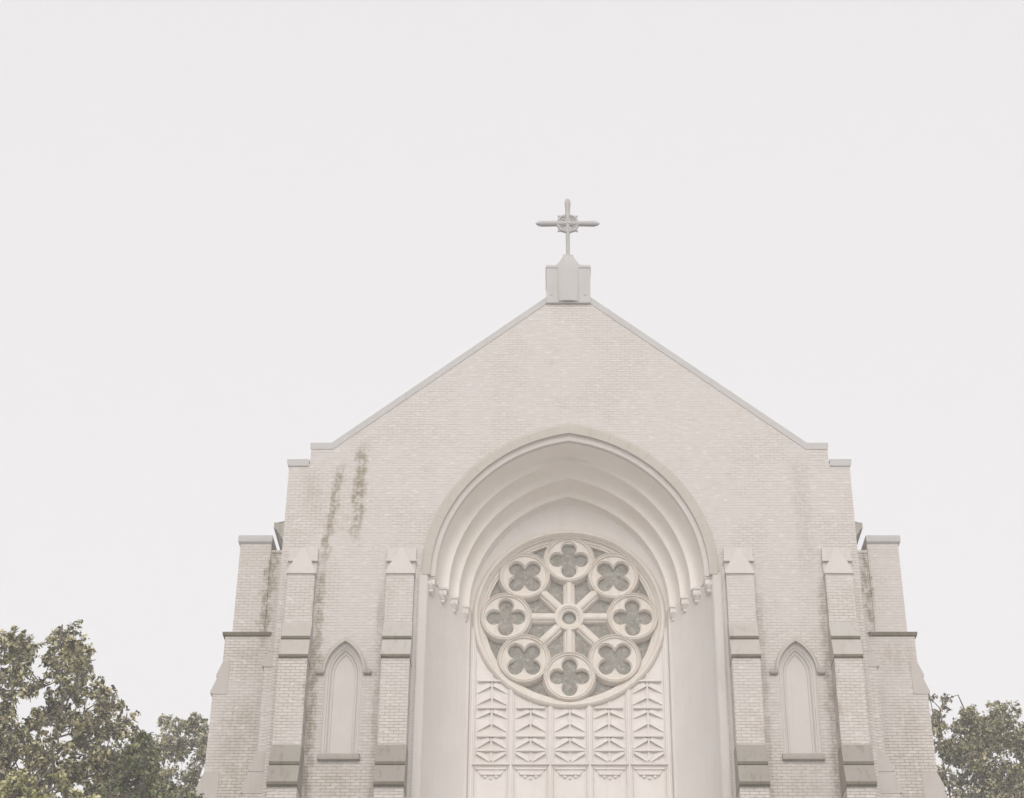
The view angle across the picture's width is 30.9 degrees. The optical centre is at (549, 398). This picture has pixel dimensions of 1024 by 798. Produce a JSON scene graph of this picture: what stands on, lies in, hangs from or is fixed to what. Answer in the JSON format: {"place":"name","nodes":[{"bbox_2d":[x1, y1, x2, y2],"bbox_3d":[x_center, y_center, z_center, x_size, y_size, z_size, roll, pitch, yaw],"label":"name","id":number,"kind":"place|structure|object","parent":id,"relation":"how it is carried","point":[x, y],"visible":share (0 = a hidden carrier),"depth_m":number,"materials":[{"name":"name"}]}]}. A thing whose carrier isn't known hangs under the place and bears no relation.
{"place":"outdoors","nodes":[
{"label":"outdoors","id":0,"kind":"place"},
{"bbox_2d":[0,0,1023,797],"label":"sky","id":1,"kind":"structure","parent":0,"point":[234,234],"materials":[{"name":"white"}]},
{"bbox_2d":[195,199,947,797],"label":"church","id":2,"kind":"structure","parent":0,"point":[567,537],"depth_m":41.22,"materials":[{"name":"brick"}]},
{"bbox_2d":[316,636,371,760],"bbox_3d":[-4.400,6.377,39.293,1.190,2.775,0.415,0,-30,0],"label":"blind window","id":3,"kind":"structure","parent":2,"relation":"in","point":[344,672],"depth_m":39.33,"materials":[{"name":"stone"}]},
{"bbox_2d":[472,530,665,708],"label":"rose window","id":4,"kind":"structure","parent":2,"relation":"in","point":[564,619],"depth_m":42.42,"materials":[{"name":"beige stone"}]},
{"bbox_2d":[769,637,825,760],"bbox_3d":[5.280,6.377,39.293,1.190,2.775,0.415,0,-30,0],"label":"blind window","id":5,"kind":"structure","parent":2,"relation":"in","point":[797,673],"depth_m":39.33,"materials":[{"name":"stone"}]},
{"bbox_3d":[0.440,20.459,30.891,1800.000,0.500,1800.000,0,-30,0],"label":"ground","id":6,"kind":"structure","parent":0,"visible":0},
{"bbox_2d":[147,711,208,797],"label":"broadleaf tree","id":7,"kind":"object","parent":6,"relation":"on","point":[167,746],"visible":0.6,"depth_m":47.78,"materials":[{"name":"green plant"}]},
{"bbox_2d":[928,693,1023,797],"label":"broadleaf tree","id":8,"kind":"object","parent":6,"relation":"on","point":[983,738],"visible":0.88,"depth_m":42.23,"materials":[{"name":"green plant"}]},
{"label":"forecourt","id":9,"kind":"structure","parent":0,"visible":0},
{"bbox_2d":[0,755,100,797],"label":"leafy tree","id":10,"kind":"object","parent":9,"relation":"on","point":[13,787],"visible":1,"depth_m":22.54,"materials":[{"name":"green plant"}]},
{"bbox_2d":[0,619,167,797],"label":"broadleaf tree","id":11,"kind":"object","parent":9,"relation":"on","point":[20,648],"visible":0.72,"depth_m":29.21,"materials":[{"name":"green plant"}]},
{"bbox_2d":[94,725,205,797],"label":"leafy tree","id":12,"kind":"object","parent":9,"relation":"on","point":[146,783],"visible":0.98,"depth_m":27.81,"materials":[{"name":"green plant"}]}
]}

